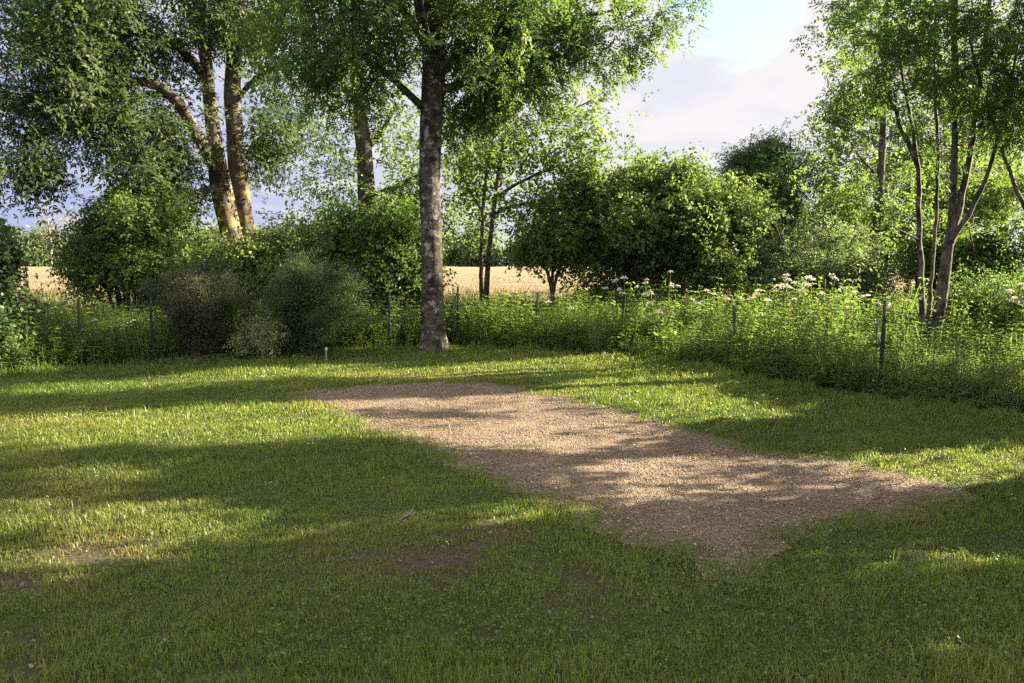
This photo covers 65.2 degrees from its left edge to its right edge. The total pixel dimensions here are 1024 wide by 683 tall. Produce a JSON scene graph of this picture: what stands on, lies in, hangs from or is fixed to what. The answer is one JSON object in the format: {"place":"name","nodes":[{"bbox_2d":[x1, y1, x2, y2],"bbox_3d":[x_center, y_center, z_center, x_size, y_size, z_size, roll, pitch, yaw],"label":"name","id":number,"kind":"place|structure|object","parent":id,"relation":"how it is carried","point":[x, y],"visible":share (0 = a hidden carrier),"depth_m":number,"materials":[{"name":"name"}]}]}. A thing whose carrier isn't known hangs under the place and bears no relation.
{"place":"outdoors","nodes":[
{"label":"outdoors","id":0,"kind":"place"},
{"bbox_2d":[15,266,927,304],"bbox_3d":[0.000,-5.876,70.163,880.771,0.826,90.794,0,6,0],"label":"wheat field","id":1,"kind":"structure","parent":0,"point":[463,271],"depth_m":38.70,"materials":[{"name":"beige plant"}]},
{"bbox_2d":[16,274,933,292],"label":"wheat ears","id":2,"kind":"object","parent":1,"relation":"on","point":[475,289],"visible":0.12,"depth_m":29.72,"materials":[{"name":"beige plant"}]},
{"bbox_2d":[0,263,1023,682],"bbox_3d":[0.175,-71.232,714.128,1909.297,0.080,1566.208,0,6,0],"label":"ground","id":3,"kind":"structure","parent":0,"point":[408,559],"depth_m":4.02,"materials":[{"name":"green plant"}]},
{"bbox_2d":[0,213,47,371],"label":"dusky edge shrub","id":4,"kind":"object","parent":3,"relation":"on","point":[10,271],"visible":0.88,"depth_m":11.51,"materials":[{"name":"green plant"}]},
{"bbox_2d":[27,200,64,266],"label":"tree","id":5,"kind":"object","parent":3,"relation":"on","point":[48,224],"visible":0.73,"depth_m":116.88,"materials":[{"name":"green plant"}]},
{"bbox_2d":[15,283,77,362],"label":"wispy shrub","id":6,"kind":"object","parent":3,"relation":"on","point":[36,307],"visible":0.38,"depth_m":12.22,"materials":[{"name":"green plant"}]},
{"bbox_2d":[56,207,80,240],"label":"bare tree","id":7,"kind":"object","parent":3,"relation":"on","point":[66,220],"visible":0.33,"depth_m":119.81,"materials":[{"name":"grey plant"}]},
{"bbox_2d":[81,318,114,352],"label":"hogweed","id":8,"kind":"object","parent":3,"relation":"on","point":[93,330],"visible":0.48,"depth_m":12.65,"materials":[{"name":"green plant"}]},
{"bbox_2d":[29,177,202,323],"bbox_3d":[-8.124,-1.792,17.084,3.632,3.431,3.635,0,6,0],"label":"leafy round shrub","id":9,"kind":"object","parent":3,"relation":"on","point":[114,249],"visible":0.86,"depth_m":16.43,"materials":[{"name":"green plant"}]},
{"bbox_2d":[92,328,141,353],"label":"hogweed","id":10,"kind":"object","parent":3,"relation":"on","point":[118,339],"visible":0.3,"depth_m":12.85,"materials":[{"name":"green plant"}]},
{"bbox_2d":[121,309,153,355],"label":"hogweed","id":11,"kind":"object","parent":3,"relation":"on","point":[145,330],"visible":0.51,"depth_m":13.14,"materials":[{"name":"green plant"}]},
{"bbox_2d":[0,0,340,308],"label":"old tree","id":12,"kind":"object","parent":3,"relation":"on","point":[86,80],"visible":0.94,"depth_m":17.43,"materials":[{"name":"green plant"}]},
{"bbox_2d":[121,253,273,357],"bbox_3d":[-5.001,-0.562,12.963,2.094,1.757,2.000,2,6,17],"label":"twiggy brown shrub","id":13,"kind":"object","parent":3,"relation":"on","point":[200,318],"visible":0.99,"depth_m":12.71,"materials":[{"name":"green plant"}]},
{"bbox_2d":[150,207,355,321],"bbox_3d":[-5.713,-1.443,16.912,5.205,2.764,3.635,2,6,17],"label":"shrub","id":14,"kind":"object","parent":3,"relation":"on","point":[258,261],"visible":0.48,"depth_m":16.06,"materials":[{"name":"green plant"}]},
{"bbox_2d":[221,308,291,359],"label":"pale small shrub","id":15,"kind":"object","parent":3,"relation":"on","point":[257,337],"visible":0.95,"depth_m":12.92,"materials":[{"name":"green plant"}]},
{"bbox_2d":[255,245,378,356],"bbox_3d":[-3.297,-0.623,13.408,2.113,2.048,2.094,-4,7,-37],"label":"feathery dark shrub","id":16,"kind":"object","parent":3,"relation":"on","point":[311,307],"visible":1,"depth_m":13.15,"materials":[{"name":"green plant"}]},
{"bbox_2d":[301,156,461,324],"bbox_3d":[-3.048,-2.045,17.148,4.065,3.940,3.751,0,6,0],"label":"bush","id":17,"kind":"object","parent":3,"relation":"on","point":[384,245],"visible":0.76,"depth_m":16.14,"materials":[{"name":"green plant"}]},
{"bbox_2d":[276,2,513,250],"bbox_3d":[-3.089,-5.687,21.940,6.703,10.199,4.745,0,6,0],"label":"ivy tree","id":18,"kind":"object","parent":3,"relation":"on","point":[363,155],"visible":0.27,"depth_m":21.90,"materials":[{"name":"green plant"}]},
{"bbox_2d":[400,508,412,522],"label":"dry leaf","id":19,"kind":"object","parent":3,"relation":"on","point":[407,515],"visible":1,"depth_m":4.83,"materials":[{"name":"brown"}]},
{"bbox_2d":[16,289,850,366],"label":"dry seed stalks","id":20,"kind":"object","parent":3,"relation":"on","point":[846,312],"visible":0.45,"depth_m":12.22,"materials":[{"name":"beige plant"}]},
{"bbox_2d":[1,219,901,266],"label":"treeline","id":21,"kind":"object","parent":3,"relation":"on","point":[456,253],"visible":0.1,"depth_m":123.35,"materials":[{"name":"green plant"}]},
{"bbox_2d":[226,0,712,352],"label":"ash tree","id":22,"kind":"object","parent":3,"relation":"on","point":[488,50],"visible":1,"depth_m":13.73,"materials":[{"name":"green plant"}]},
{"bbox_2d":[0,264,1023,410],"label":"nettles and weeds","id":23,"kind":"object","parent":3,"relation":"on","point":[841,360],"visible":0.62,"depth_m":12.77,"materials":[{"name":"green plant"}]},
{"bbox_2d":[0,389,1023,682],"bbox_3d":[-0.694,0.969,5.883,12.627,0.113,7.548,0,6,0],"label":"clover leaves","id":24,"kind":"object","parent":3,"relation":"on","point":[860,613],"visible":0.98,"depth_m":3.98,"materials":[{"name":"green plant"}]},
{"bbox_2d":[9,355,1015,543],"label":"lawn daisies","id":25,"kind":"object","parent":3,"relation":"on","point":[477,365],"visible":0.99,"depth_m":9.68,"materials":[{"name":"white plant"}]},
{"bbox_2d":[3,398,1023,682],"bbox_3d":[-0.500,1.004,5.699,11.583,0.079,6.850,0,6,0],"label":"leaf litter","id":26,"kind":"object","parent":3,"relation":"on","point":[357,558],"visible":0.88,"depth_m":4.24,"materials":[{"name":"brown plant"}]},
{"bbox_2d":[4,287,1023,404],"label":"wire fence","id":27,"kind":"object","parent":3,"relation":"on","point":[882,333],"visible":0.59,"depth_m":12.04,"materials":[{"name":"paint"}]},
{"bbox_2d":[23,293,1009,394],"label":"broad weed leaves","id":28,"kind":"object","parent":3,"relation":"on","point":[987,370],"visible":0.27,"depth_m":12.85,"materials":[{"name":"green plant"}]},
{"bbox_2d":[441,44,658,307],"bbox_3d":[0.666,-3.784,19.173,5.241,7.006,3.509,0,6,0],"label":"slender twin tree","id":29,"kind":"object","parent":3,"relation":"on","point":[551,161],"visible":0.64,"depth_m":18.70,"materials":[{"name":"green plant"}]},
{"bbox_2d":[497,178,613,315],"bbox_3d":[0.834,-1.901,17.837,2.446,3.488,2.468,-5,8,-39],"label":"bushy tree","id":30,"kind":"object","parent":3,"relation":"on","point":[542,243],"visible":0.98,"depth_m":17.53,"materials":[{"name":"green plant"}]},
{"bbox_2d":[546,294,573,324],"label":"hogweed","id":31,"kind":"object","parent":3,"relation":"on","point":[559,303],"visible":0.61,"depth_m":15.50,"materials":[{"name":"white plant"}]},
{"bbox_2d":[602,276,627,323],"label":"hogweed","id":32,"kind":"object","parent":3,"relation":"on","point":[619,289],"visible":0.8,"depth_m":14.17,"materials":[{"name":"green plant"}]},
{"bbox_2d":[288,382,975,583],"bbox_3d":[0.236,0.835,7.595,3.046,0.069,7.077,-4,7,-35],"label":"gravel patch","id":33,"kind":"object","parent":3,"relation":"on","point":[687,512],"visible":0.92,"depth_m":6.10,"materials":[{"name":"beige gravel"}]},
{"bbox_2d":[270,380,1016,612],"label":"gravel stones","id":34,"kind":"object","parent":33,"relation":"on","point":[757,521],"visible":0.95,"depth_m":6.42,"materials":[{"name":"beige gravel"}]},
{"bbox_2d":[635,279,655,335],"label":"hogweed","id":35,"kind":"object","parent":3,"relation":"on","point":[649,291],"visible":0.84,"depth_m":14.56,"materials":[{"name":"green plant"}]},
{"bbox_2d":[627,301,664,337],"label":"hogweed","id":36,"kind":"object","parent":3,"relation":"on","point":[651,316],"visible":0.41,"depth_m":14.15,"materials":[{"name":"green plant"}]},
{"bbox_2d":[542,141,793,311],"bbox_3d":[3.386,-2.342,18.464,5.308,4.452,4.987,5,8,39],"label":"hazel bush","id":37,"kind":"object","parent":3,"relation":"on","point":[685,212],"visible":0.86,"depth_m":17.62,"materials":[{"name":"green plant"}]},
{"bbox_2d":[657,270,679,317],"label":"hogweed","id":38,"kind":"object","parent":3,"relation":"on","point":[675,303],"visible":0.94,"depth_m":14.80,"materials":[{"name":"green plant"}]},
{"bbox_2d":[671,298,707,325],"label":"hogweed","id":39,"kind":"object","parent":3,"relation":"on","point":[676,311],"visible":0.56,"depth_m":13.97,"materials":[{"name":"green plant"}]},
{"bbox_2d":[701,289,729,316],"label":"hogweed","id":40,"kind":"object","parent":3,"relation":"on","point":[712,300],"visible":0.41,"depth_m":15.09,"materials":[{"name":"white plant"}]},
{"bbox_2d":[738,289,767,315],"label":"hogweed","id":41,"kind":"object","parent":3,"relation":"on","point":[758,292],"visible":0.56,"depth_m":14.66,"materials":[{"name":"white plant"}]},
{"bbox_2d":[754,298,783,326],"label":"hogweed","id":42,"kind":"object","parent":3,"relation":"on","point":[768,310],"visible":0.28,"depth_m":13.60,"materials":[{"name":"white plant"}]},
{"bbox_2d":[708,117,832,257],"bbox_3d":[7.212,-3.454,22.315,4.524,5.681,4.412,0,6,0],"label":"spindly dark bush","id":43,"kind":"object","parent":3,"relation":"on","point":[761,157],"visible":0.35,"depth_m":21.82,"materials":[{"name":"green plant"}]},
{"bbox_2d":[772,273,816,323],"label":"hogweed","id":44,"kind":"object","parent":3,"relation":"on","point":[785,279],"visible":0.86,"depth_m":14.53,"materials":[{"name":"white plant"}]},
{"bbox_2d":[780,109,811,161],"bbox_3d":[8.139,-3.719,23.548,1.566,5.936,0.903,5,8,40],"label":"bare sapling","id":45,"kind":"object","parent":3,"relation":"on","point":[795,135],"visible":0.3,"depth_m":23.50,"materials":[{"name":"grey plant"}]},
{"bbox_2d":[786,282,826,313],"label":"hogweed","id":46,"kind":"object","parent":3,"relation":"on","point":[805,298],"visible":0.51,"depth_m":14.24,"materials":[{"name":"white plant"}]},
{"bbox_2d":[731,201,917,322],"bbox_3d":[6.675,-1.531,17.416,4.280,3.020,3.803,0,6,0],"label":"grey green bush","id":47,"kind":"object","parent":3,"relation":"on","point":[816,256],"visible":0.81,"depth_m":16.81,"materials":[{"name":"green plant"}]},
{"bbox_2d":[821,315,827,374],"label":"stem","id":48,"kind":"object","parent":3,"relation":"on","point":[825,330],"visible":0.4,"depth_m":10.78,"materials":[{"name":"green plant"}]},
{"bbox_2d":[829,273,843,295],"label":"hogweed","id":49,"kind":"object","parent":3,"relation":"on","point":[833,278],"visible":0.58,"depth_m":15.61,"materials":[{"name":"white plant"}]},
{"bbox_2d":[834,291,870,328],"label":"hogweed","id":50,"kind":"object","parent":3,"relation":"on","point":[866,295],"visible":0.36,"depth_m":14.09,"materials":[{"name":"green plant"}]},
{"bbox_2d":[862,302,894,379],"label":"hogweed","id":51,"kind":"object","parent":3,"relation":"on","point":[874,344],"visible":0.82,"depth_m":10.23,"materials":[{"name":"green plant"}]},
{"bbox_2d":[780,0,999,313],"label":"pale trunk tree","id":52,"kind":"object","parent":3,"relation":"on","point":[879,204],"visible":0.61,"depth_m":18.30,"materials":[{"name":"green plant"}]},
{"bbox_2d":[790,0,1023,345],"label":"forked slim tree","id":53,"kind":"object","parent":3,"relation":"on","point":[903,56],"visible":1,"depth_m":12.30,"materials":[{"name":"green plant"}]},
{"bbox_2d":[793,0,1023,233],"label":"yellow green tree","id":54,"kind":"object","parent":3,"relation":"on","point":[943,123],"visible":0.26,"depth_m":22.94,"materials":[{"name":"green plant"}]},
{"bbox_2d":[815,147,1023,305],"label":"back lit thicket","id":55,"kind":"object","parent":3,"relation":"on","point":[985,209],"visible":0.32,"depth_m":21.12,"materials":[{"name":"green plant"}]},
{"bbox_2d":[845,0,1023,356],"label":"leaning stem tree","id":56,"kind":"object","parent":3,"relation":"on","point":[954,227],"visible":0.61,"depth_m":12.57,"materials":[{"name":"green plant"}]},
{"bbox_2d":[888,198,1023,306],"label":"shaded thicket","id":57,"kind":"object","parent":3,"relation":"on","point":[988,250],"visible":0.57,"depth_m":16.22,"materials":[{"name":"green plant"}]},
{"bbox_2d":[913,6,1023,210],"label":"tree","id":58,"kind":"object","parent":3,"relation":"on","point":[990,104],"visible":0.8,"depth_m":12.12,"materials":[{"name":"green plant"}]},
{"bbox_2d":[916,252,1023,348],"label":"bramble","id":59,"kind":"object","parent":3,"relation":"on","point":[994,298],"visible":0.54,"depth_m":14.07,"materials":[{"name":"green plant"}]},
{"bbox_2d":[994,289,1019,345],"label":"hogweed","id":60,"kind":"object","parent":3,"relation":"on","point":[1018,301],"visible":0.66,"depth_m":12.60,"materials":[{"name":"green plant"}]},
{"bbox_2d":[1004,282,1023,346],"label":"hogweed","id":61,"kind":"object","parent":3,"relation":"on","point":[1011,292],"visible":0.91,"depth_m":12.22,"materials":[{"name":"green plant"}]},
{"bbox_2d":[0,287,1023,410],"bbox_3d":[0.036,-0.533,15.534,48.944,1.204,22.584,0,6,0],"label":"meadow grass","id":62,"kind":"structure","parent":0,"point":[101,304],"depth_m":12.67,"materials":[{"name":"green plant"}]},
{"bbox_2d":[0,0,1023,240],"label":"sky","id":63,"kind":"structure","parent":0,"point":[743,74],"materials":[{"name":"white"}]},
{"bbox_2d":[23,226,1022,261],"bbox_3d":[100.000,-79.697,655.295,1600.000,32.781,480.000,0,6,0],"label":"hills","id":64,"kind":"structure","parent":0,"point":[501,244],"depth_m":527.00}
]}

